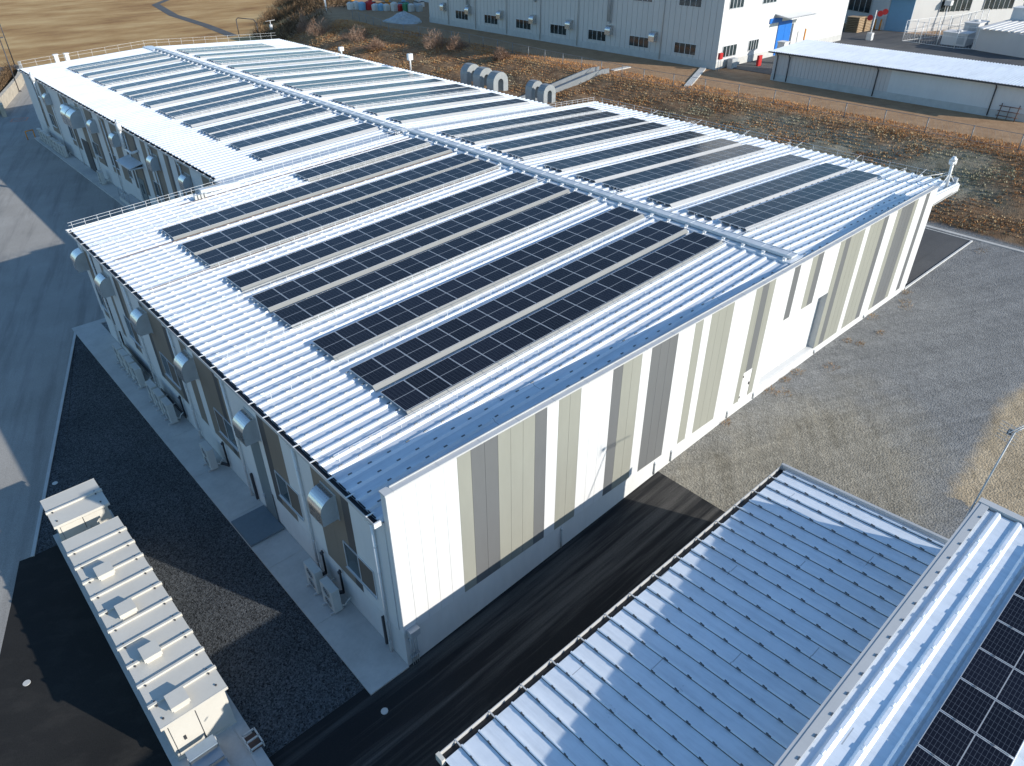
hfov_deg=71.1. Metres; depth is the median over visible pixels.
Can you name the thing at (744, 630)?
warehouse
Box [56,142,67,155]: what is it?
air conditioner
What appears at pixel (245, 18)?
pipe arch
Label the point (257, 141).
solar array
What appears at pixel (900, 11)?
sliding door
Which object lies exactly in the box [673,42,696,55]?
window
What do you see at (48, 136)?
air conditioner
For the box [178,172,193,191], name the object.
vent hood
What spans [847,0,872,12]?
window
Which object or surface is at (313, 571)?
air conditioner
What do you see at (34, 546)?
kerb
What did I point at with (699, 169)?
safety rail
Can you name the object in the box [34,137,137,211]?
apron
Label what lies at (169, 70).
solar array
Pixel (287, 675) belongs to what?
gravel strip
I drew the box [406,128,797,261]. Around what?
cable tray
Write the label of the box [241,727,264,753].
cable well
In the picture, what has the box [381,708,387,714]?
manhole cover
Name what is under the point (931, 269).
kerb
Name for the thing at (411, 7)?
bulk bag
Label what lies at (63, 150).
air conditioner
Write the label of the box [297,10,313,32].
dry bush
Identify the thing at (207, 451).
air conditioner
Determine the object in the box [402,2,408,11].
bulk bag
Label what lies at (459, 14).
window
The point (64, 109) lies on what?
vent hood
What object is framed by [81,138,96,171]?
door
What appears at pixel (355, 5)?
bulk bag
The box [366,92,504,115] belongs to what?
solar array
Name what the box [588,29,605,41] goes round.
window
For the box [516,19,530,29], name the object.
window
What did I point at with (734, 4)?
window
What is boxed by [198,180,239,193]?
duct box
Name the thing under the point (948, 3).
lamp post
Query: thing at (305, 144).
solar array
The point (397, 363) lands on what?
solar array
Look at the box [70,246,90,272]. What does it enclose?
vent hood
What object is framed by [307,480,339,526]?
vent hood
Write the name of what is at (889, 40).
yard pavement
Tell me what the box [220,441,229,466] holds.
pipe run
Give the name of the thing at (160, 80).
solar array
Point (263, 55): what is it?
solar array
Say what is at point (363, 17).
fence
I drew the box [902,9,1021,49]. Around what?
fence
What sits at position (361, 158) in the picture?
solar array
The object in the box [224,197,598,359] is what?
safety rail
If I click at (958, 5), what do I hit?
window
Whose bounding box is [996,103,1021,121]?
steel rack
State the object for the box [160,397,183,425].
air conditioner
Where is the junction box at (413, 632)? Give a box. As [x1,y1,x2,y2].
[406,624,420,664]
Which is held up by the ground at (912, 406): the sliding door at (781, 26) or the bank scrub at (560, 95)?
the bank scrub at (560, 95)
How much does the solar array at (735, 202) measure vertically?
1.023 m
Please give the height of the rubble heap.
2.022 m
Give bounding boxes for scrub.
[251,0,350,39]
[286,23,1023,239]
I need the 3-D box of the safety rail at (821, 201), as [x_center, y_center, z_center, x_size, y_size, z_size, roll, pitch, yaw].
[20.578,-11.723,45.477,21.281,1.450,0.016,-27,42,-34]
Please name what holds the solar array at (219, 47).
on the factory building at (177, 147)
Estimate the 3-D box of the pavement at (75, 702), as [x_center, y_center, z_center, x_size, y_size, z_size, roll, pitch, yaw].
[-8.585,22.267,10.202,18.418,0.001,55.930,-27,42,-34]
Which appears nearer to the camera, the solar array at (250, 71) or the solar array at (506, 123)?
the solar array at (506, 123)
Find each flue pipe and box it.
[29,72,41,98]
[115,119,138,153]
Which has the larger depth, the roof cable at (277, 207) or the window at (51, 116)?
the window at (51, 116)
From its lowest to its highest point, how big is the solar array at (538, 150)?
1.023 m
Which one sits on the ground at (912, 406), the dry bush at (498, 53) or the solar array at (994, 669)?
the dry bush at (498, 53)
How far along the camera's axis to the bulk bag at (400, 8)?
145.38 m
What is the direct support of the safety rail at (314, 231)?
on the factory building at (462, 505)
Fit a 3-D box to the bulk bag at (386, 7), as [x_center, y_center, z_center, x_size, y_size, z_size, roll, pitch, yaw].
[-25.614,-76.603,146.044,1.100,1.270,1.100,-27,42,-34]
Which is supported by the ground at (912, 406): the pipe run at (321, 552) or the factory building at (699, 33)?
the factory building at (699, 33)
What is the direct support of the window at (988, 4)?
in the factory building at (898, 15)
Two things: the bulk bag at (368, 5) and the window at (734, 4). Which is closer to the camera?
the window at (734, 4)
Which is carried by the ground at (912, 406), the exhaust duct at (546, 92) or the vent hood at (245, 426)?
the exhaust duct at (546, 92)
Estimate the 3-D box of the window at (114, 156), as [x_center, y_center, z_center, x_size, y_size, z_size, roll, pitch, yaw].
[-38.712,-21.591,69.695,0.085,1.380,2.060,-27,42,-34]
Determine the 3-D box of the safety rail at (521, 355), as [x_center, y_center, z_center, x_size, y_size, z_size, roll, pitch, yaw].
[2.634,-2.367,31.890,24.271,1.605,0.016,-27,42,-34]
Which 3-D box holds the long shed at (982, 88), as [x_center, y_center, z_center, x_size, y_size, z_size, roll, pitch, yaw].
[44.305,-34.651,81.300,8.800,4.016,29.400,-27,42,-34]
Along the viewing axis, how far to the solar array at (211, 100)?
68.44 m
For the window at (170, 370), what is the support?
in the factory building at (462, 505)
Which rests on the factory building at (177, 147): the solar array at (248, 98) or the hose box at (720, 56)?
the solar array at (248, 98)
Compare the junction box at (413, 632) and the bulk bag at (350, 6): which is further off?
the bulk bag at (350, 6)
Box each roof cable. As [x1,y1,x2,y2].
[116,152,452,259]
[149,168,497,289]
[178,138,408,205]
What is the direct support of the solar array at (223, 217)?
on the factory building at (462, 505)
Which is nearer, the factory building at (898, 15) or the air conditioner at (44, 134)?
the air conditioner at (44, 134)
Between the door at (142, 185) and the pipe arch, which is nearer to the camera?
the door at (142, 185)
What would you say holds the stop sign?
on the yard pavement at (889, 40)
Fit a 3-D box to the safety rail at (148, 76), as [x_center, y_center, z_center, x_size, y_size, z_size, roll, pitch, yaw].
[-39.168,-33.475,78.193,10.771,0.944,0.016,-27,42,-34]
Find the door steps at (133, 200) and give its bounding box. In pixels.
[119,194,144,209]
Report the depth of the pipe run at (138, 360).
44.00 m
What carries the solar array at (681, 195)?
on the factory building at (462, 505)
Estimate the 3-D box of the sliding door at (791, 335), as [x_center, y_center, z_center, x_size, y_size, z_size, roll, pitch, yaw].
[15.391,-2.631,40.154,5.960,3.650,0.080,-27,42,-34]
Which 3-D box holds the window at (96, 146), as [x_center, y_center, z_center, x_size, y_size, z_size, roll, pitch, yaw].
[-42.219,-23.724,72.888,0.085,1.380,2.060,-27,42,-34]
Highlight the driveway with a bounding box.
[905,227,970,286]
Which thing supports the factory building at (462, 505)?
on the ground at (912, 406)
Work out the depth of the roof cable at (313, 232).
41.86 m
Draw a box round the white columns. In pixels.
[52,52,69,62]
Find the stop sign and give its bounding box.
[865,9,887,40]
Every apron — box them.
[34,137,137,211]
[72,318,408,694]
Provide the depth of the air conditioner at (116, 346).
44.42 m
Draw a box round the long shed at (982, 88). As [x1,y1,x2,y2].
[768,39,1023,121]
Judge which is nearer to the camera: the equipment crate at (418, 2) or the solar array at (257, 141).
the solar array at (257, 141)
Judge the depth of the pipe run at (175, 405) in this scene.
40.08 m
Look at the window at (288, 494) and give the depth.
30.28 m
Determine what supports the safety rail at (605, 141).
on the factory building at (462, 505)
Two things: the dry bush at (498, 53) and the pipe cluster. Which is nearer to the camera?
the pipe cluster
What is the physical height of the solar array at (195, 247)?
1.192 m
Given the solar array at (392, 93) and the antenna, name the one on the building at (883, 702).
the antenna
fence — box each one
[352,10,1023,150]
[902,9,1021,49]
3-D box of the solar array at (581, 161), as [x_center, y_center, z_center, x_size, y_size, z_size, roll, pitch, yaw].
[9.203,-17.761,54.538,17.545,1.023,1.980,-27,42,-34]
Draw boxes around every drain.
[610,66,630,70]
[684,67,706,86]
[925,225,1023,252]
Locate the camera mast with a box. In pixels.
[895,156,958,188]
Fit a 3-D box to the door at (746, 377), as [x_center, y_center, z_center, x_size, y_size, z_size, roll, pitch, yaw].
[12.339,0.106,37.970,0.840,1.860,0.110,-27,42,-34]
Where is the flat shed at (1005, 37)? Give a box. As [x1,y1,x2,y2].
[971,19,1023,57]
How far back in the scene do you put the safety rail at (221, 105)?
66.09 m
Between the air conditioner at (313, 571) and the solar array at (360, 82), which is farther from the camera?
the solar array at (360, 82)
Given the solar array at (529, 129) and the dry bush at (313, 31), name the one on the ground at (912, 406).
the dry bush at (313, 31)
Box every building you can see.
[17,39,554,206]
[66,101,959,665]
[429,0,848,69]
[774,497,1023,765]
[844,0,1023,32]
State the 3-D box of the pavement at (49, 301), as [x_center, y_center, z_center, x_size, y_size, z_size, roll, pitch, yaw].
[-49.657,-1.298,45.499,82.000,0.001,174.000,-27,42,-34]
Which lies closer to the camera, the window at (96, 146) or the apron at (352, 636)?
the apron at (352, 636)
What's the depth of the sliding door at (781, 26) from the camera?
100.71 m
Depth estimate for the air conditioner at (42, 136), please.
86.07 m
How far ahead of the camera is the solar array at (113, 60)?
85.95 m
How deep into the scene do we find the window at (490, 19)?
120.57 m
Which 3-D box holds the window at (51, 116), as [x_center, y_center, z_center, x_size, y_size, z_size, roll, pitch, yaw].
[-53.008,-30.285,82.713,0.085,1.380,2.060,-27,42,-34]
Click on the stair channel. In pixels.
(575, 79)
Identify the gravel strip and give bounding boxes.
[35,335,363,757]
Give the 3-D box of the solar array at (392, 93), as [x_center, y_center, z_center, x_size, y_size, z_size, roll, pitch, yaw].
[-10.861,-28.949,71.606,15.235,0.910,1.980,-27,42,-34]
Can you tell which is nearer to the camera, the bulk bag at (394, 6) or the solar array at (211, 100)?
the solar array at (211, 100)
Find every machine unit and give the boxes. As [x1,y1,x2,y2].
[940,29,975,46]
[963,19,989,42]
[1010,5,1023,20]
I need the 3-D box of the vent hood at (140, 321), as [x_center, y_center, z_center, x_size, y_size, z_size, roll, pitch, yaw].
[-19.647,-3.247,37.840,0.665,1.270,1.100,-27,42,-34]
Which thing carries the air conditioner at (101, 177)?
on the apron at (90, 174)
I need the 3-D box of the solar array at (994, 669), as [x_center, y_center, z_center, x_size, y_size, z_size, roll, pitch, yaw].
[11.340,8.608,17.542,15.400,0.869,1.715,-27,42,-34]
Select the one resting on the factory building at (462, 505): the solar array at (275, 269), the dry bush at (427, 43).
the solar array at (275, 269)
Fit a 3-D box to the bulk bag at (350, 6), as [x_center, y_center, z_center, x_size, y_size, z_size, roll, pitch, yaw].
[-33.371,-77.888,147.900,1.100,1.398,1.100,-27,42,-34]
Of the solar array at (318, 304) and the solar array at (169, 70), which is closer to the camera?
the solar array at (318, 304)
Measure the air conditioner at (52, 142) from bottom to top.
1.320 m
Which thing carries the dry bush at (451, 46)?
on the ground at (912, 406)
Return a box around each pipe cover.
[250,473,258,499]
[381,615,388,644]
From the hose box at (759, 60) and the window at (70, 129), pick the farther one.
the hose box at (759, 60)
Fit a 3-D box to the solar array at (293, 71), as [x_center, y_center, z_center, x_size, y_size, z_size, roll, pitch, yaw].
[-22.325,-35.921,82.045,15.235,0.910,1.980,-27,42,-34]
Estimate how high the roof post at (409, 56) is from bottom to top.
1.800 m
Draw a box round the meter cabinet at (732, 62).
[727,57,737,68]
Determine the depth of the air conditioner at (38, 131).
86.87 m
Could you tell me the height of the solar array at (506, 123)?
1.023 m
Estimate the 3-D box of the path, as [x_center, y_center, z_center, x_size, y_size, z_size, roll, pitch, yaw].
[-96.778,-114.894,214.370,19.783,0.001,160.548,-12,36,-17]
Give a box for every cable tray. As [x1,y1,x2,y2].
[153,48,408,133]
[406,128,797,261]
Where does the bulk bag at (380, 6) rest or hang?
on the ground at (912, 406)
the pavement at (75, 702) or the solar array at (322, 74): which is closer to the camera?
the pavement at (75, 702)
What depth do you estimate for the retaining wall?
106.04 m
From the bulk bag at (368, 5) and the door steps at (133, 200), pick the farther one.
the bulk bag at (368, 5)
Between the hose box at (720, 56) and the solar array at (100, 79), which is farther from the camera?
the hose box at (720, 56)
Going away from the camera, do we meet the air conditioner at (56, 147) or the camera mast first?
the camera mast
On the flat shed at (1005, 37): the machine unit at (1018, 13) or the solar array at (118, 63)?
the machine unit at (1018, 13)
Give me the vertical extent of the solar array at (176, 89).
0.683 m
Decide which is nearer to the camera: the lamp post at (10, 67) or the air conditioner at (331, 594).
the air conditioner at (331, 594)
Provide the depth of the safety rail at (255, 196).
46.40 m
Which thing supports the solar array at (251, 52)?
on the factory building at (177, 147)
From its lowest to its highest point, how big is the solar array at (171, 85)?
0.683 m
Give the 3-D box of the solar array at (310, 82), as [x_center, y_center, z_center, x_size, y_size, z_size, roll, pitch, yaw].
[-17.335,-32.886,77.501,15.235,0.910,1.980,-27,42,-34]
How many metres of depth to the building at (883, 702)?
19.50 m
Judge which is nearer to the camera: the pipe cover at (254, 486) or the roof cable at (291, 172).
the pipe cover at (254, 486)
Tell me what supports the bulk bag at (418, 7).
on the ground at (912, 406)
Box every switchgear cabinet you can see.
[40,478,111,540]
[61,516,236,760]
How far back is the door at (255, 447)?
32.44 m
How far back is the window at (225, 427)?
34.12 m
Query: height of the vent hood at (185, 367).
1.270 m
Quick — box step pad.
[231,505,283,546]
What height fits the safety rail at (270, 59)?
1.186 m
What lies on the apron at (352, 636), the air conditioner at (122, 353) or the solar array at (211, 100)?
the air conditioner at (122, 353)
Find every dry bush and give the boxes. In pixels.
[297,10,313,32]
[305,17,331,35]
[341,25,368,40]
[361,34,385,49]
[421,29,449,48]
[447,32,470,49]
[493,46,509,59]
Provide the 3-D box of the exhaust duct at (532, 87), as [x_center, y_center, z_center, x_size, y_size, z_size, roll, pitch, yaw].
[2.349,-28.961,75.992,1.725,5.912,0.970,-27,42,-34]
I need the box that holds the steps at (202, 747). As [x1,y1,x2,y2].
[185,734,230,765]
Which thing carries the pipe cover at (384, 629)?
attached to the factory building at (462, 505)
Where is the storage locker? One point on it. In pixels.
(781, 43)
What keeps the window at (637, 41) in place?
in the factory building at (699, 33)
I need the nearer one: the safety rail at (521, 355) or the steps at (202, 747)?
the steps at (202, 747)
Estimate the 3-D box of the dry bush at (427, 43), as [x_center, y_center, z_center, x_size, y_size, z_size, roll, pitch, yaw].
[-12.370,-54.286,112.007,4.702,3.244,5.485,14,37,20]
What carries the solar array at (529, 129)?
on the factory building at (462, 505)
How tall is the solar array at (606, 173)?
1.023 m
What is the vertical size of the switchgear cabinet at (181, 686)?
2.420 m
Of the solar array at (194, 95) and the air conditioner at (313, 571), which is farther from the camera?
the solar array at (194, 95)
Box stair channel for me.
[520,66,608,100]
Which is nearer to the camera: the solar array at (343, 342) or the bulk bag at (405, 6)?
the solar array at (343, 342)
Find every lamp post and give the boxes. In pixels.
[0,25,16,65]
[0,37,21,91]
[941,0,953,29]
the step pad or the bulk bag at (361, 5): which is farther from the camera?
the bulk bag at (361, 5)
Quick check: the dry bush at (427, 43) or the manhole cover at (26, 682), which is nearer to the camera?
the manhole cover at (26, 682)
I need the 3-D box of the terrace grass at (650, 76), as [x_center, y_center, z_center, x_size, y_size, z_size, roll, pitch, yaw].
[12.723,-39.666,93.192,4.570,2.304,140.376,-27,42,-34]
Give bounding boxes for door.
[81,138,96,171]
[136,177,150,205]
[251,442,278,520]
[738,368,751,401]
[760,298,818,377]
[773,21,785,55]
[783,20,792,40]
[884,0,915,31]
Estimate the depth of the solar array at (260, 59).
87.39 m
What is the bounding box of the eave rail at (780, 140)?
[601,98,956,180]
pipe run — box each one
[119,331,152,378]
[161,388,186,417]
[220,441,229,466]
[319,550,326,575]
[337,569,344,593]
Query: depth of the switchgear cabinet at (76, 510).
31.15 m
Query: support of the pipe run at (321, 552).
attached to the factory building at (462, 505)
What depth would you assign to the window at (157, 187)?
62.64 m
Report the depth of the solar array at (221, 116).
64.73 m
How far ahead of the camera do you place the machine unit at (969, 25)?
110.23 m
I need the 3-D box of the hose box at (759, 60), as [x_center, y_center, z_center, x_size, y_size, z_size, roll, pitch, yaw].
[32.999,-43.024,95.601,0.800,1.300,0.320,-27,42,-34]
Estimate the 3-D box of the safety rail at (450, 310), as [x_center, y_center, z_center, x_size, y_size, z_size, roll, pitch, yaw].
[-0.859,-4.491,35.071,24.271,1.605,0.016,-27,42,-34]
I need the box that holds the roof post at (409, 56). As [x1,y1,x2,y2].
[407,53,412,69]
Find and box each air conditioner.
[36,128,42,140]
[39,130,45,142]
[42,132,48,144]
[45,134,52,146]
[50,137,55,150]
[53,140,58,152]
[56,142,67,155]
[59,144,69,157]
[96,170,108,184]
[112,342,132,367]
[117,349,138,374]
[123,355,144,380]
[129,362,151,388]
[145,379,167,406]
[152,388,174,415]
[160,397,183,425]
[199,441,224,471]
[303,558,333,595]
[319,576,350,615]
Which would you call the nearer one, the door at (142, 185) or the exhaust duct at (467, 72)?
the door at (142, 185)
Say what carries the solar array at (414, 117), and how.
on the factory building at (177, 147)
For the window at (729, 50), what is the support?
in the factory building at (699, 33)
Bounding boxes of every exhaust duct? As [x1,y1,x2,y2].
[460,63,478,85]
[473,66,491,88]
[487,70,507,91]
[525,79,541,100]
[537,83,555,102]
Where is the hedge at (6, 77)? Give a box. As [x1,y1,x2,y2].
[0,59,17,92]
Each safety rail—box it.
[19,33,274,64]
[69,97,593,226]
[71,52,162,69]
[100,141,430,244]
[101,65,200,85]
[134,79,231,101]
[148,164,500,292]
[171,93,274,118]
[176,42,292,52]
[180,178,544,321]
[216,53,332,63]
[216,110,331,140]
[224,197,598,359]
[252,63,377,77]
[266,214,651,397]
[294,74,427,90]
[333,241,728,460]
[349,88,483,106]
[450,105,624,137]
[517,121,694,162]
[617,142,789,192]
[745,169,904,233]
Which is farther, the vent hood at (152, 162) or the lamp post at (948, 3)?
the lamp post at (948, 3)
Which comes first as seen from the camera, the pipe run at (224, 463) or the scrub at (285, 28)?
the pipe run at (224, 463)
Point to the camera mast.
(953, 160)
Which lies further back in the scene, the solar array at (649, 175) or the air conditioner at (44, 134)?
the air conditioner at (44, 134)
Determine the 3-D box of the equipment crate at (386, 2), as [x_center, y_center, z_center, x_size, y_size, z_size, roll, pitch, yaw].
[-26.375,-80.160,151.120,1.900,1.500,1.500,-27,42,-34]
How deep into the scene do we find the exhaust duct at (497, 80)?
77.41 m
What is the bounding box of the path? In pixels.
[152,0,237,36]
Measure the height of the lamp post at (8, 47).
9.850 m
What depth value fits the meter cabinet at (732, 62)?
94.48 m
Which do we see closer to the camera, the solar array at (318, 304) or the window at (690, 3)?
the solar array at (318, 304)
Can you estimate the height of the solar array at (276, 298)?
1.192 m
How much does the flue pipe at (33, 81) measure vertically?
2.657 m
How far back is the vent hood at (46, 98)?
79.32 m
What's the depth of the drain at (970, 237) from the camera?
57.53 m
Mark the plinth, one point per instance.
(234, 748)
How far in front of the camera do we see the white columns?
116.74 m
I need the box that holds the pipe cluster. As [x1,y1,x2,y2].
[193,192,206,199]
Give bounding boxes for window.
[49,113,57,128]
[67,125,75,140]
[92,141,101,158]
[94,285,110,313]
[109,152,119,170]
[123,314,142,348]
[153,180,162,199]
[159,351,180,389]
[213,407,238,451]
[274,470,304,521]
[342,540,377,599]
[455,10,467,19]
[484,14,497,24]
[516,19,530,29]
[550,24,566,35]
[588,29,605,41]
[628,35,648,47]
[632,0,652,2]
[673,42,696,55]
[679,0,701,7]
[722,43,736,57]
[729,0,744,9]
[747,39,758,50]
[762,0,776,3]
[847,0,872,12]
[939,0,972,11]
[982,0,1014,9]
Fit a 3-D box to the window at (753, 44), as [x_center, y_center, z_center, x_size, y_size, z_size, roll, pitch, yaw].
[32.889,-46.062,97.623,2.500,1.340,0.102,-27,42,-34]
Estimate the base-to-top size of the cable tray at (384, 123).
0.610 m
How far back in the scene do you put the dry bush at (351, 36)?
123.71 m
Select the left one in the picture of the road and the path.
the path
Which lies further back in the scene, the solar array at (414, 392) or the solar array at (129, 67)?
the solar array at (129, 67)
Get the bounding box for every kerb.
[31,332,75,556]
[904,240,972,288]
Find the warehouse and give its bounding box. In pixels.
[435,463,948,765]
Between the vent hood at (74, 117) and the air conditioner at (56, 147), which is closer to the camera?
the vent hood at (74, 117)
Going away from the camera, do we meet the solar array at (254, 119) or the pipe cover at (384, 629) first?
the pipe cover at (384, 629)
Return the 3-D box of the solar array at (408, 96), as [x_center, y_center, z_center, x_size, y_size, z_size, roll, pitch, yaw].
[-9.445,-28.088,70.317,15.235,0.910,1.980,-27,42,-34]
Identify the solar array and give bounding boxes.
[69,51,161,68]
[73,54,168,72]
[83,57,180,77]
[94,62,191,82]
[100,64,200,85]
[110,68,213,90]
[123,73,227,96]
[130,76,237,100]
[144,81,252,107]
[158,87,269,114]
[161,145,451,239]
[167,90,280,119]
[177,43,265,51]
[181,153,478,256]
[182,97,299,127]
[183,45,275,53]
[194,47,312,57]
[196,160,498,268]
[200,103,318,135]
[207,50,324,61]
[210,107,331,140]
[214,52,335,64]
[226,172,537,291]
[227,56,349,68]
[230,115,354,150]
[242,60,364,73]
[251,123,378,160]
[251,182,569,312]
[252,62,376,76]
[267,66,393,81]
[273,191,595,330]
[283,71,412,87]
[293,74,424,90]
[295,138,430,181]
[312,79,445,96]
[312,206,643,361]
[333,84,466,103]
[344,87,480,107]
[349,220,688,391]
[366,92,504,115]
[380,232,723,415]
[389,99,529,122]
[440,107,601,137]
[459,111,622,144]
[486,117,649,152]
[505,122,670,159]
[543,131,708,171]
[575,138,740,183]
[601,144,766,191]
[647,154,812,207]
[685,163,850,219]
[718,170,881,231]
[904,577,1023,765]
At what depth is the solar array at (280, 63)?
85.13 m
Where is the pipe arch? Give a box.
[236,18,257,36]
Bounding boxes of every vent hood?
[42,92,52,104]
[60,104,74,125]
[65,106,85,128]
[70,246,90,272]
[86,118,98,133]
[94,271,115,297]
[108,131,121,147]
[130,306,153,336]
[146,153,160,171]
[173,349,199,383]
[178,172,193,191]
[232,406,261,446]
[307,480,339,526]
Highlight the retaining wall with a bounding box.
[0,61,24,116]
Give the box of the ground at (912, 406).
[0,0,1023,764]
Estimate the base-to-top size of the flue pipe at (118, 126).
2.657 m
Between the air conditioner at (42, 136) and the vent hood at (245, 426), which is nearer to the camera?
the vent hood at (245, 426)
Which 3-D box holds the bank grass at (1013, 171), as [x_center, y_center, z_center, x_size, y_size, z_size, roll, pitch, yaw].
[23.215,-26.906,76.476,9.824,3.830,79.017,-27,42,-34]
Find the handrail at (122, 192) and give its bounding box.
[116,186,129,202]
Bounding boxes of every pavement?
[0,83,129,651]
[0,545,171,765]
[724,26,1023,74]
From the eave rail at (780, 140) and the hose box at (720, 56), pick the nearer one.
the eave rail at (780, 140)
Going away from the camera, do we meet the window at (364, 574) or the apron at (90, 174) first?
the window at (364, 574)
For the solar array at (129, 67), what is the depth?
82.33 m
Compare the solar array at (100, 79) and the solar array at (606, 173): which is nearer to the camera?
the solar array at (606, 173)
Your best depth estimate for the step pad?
33.15 m
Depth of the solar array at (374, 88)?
73.29 m
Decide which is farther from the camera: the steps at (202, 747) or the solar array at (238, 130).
the solar array at (238, 130)
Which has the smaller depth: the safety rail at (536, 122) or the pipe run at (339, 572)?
the pipe run at (339, 572)
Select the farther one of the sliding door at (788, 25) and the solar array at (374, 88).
the sliding door at (788, 25)
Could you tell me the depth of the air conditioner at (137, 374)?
42.44 m
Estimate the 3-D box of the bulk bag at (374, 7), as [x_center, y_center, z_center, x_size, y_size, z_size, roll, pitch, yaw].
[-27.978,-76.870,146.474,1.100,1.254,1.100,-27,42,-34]
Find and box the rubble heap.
[383,10,421,23]
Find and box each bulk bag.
[346,2,353,9]
[352,1,358,9]
[358,2,365,9]
[364,1,371,9]
[371,3,377,10]
[377,3,382,10]
[383,4,389,10]
[390,2,397,10]
[398,4,402,10]
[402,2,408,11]
[408,3,414,11]
[415,4,422,11]
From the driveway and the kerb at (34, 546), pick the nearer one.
the kerb at (34, 546)
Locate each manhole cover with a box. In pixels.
[23,680,30,685]
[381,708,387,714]
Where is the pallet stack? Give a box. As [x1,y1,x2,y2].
[844,15,871,32]
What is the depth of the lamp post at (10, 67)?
108.41 m
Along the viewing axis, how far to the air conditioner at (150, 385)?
40.89 m
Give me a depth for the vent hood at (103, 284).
41.23 m
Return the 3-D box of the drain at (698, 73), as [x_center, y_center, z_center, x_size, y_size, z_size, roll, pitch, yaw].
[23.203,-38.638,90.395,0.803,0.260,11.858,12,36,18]
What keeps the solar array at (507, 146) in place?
on the factory building at (462, 505)
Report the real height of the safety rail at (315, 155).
1.767 m
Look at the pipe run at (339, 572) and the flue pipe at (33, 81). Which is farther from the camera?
the flue pipe at (33, 81)
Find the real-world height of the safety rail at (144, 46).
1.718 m
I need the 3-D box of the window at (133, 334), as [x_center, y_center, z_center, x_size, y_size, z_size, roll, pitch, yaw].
[-22.213,-3.028,41.911,0.085,1.460,2.060,-27,42,-34]
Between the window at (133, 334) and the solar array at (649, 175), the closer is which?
the window at (133, 334)
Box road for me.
[269,471,724,765]
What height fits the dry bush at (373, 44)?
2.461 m
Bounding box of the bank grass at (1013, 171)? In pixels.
[506,72,1016,198]
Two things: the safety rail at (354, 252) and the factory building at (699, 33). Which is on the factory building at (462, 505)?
the safety rail at (354, 252)
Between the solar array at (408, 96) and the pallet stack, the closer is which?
the solar array at (408, 96)
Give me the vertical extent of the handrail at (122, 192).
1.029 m
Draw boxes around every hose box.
[717,52,722,70]
[756,55,762,65]
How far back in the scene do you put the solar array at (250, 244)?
43.61 m
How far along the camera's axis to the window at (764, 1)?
95.87 m
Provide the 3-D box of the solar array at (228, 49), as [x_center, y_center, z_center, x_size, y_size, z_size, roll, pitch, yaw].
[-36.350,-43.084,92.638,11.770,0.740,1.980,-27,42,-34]
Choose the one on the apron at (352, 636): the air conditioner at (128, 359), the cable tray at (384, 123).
the air conditioner at (128, 359)
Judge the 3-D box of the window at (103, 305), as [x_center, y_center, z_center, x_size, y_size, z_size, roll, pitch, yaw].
[-25.855,-5.242,45.227,0.085,1.460,1.860,-27,42,-34]
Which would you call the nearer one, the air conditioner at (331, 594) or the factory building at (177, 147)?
the air conditioner at (331, 594)
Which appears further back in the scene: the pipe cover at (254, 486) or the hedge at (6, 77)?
the hedge at (6, 77)
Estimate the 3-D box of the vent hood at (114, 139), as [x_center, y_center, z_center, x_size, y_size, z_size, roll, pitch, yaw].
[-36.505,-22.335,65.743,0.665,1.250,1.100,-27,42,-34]
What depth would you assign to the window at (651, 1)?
97.80 m
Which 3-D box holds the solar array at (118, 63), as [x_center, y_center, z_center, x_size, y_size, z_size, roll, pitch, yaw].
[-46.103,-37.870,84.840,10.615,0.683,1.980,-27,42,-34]
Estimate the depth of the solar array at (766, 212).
44.74 m
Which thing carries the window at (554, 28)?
in the factory building at (699, 33)
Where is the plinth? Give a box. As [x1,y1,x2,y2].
[53,510,272,765]
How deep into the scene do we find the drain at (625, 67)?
94.58 m
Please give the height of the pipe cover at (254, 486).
1.600 m
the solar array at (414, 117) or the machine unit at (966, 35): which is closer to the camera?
the solar array at (414, 117)
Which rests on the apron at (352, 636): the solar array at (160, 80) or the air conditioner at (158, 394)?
the air conditioner at (158, 394)
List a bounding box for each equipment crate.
[381,0,391,6]
[413,0,424,6]
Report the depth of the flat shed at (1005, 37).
102.46 m
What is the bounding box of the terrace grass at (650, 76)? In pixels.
[324,19,1023,161]
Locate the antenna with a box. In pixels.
[963,420,1023,520]
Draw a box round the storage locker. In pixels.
[777,40,789,47]
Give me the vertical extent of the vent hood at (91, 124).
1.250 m

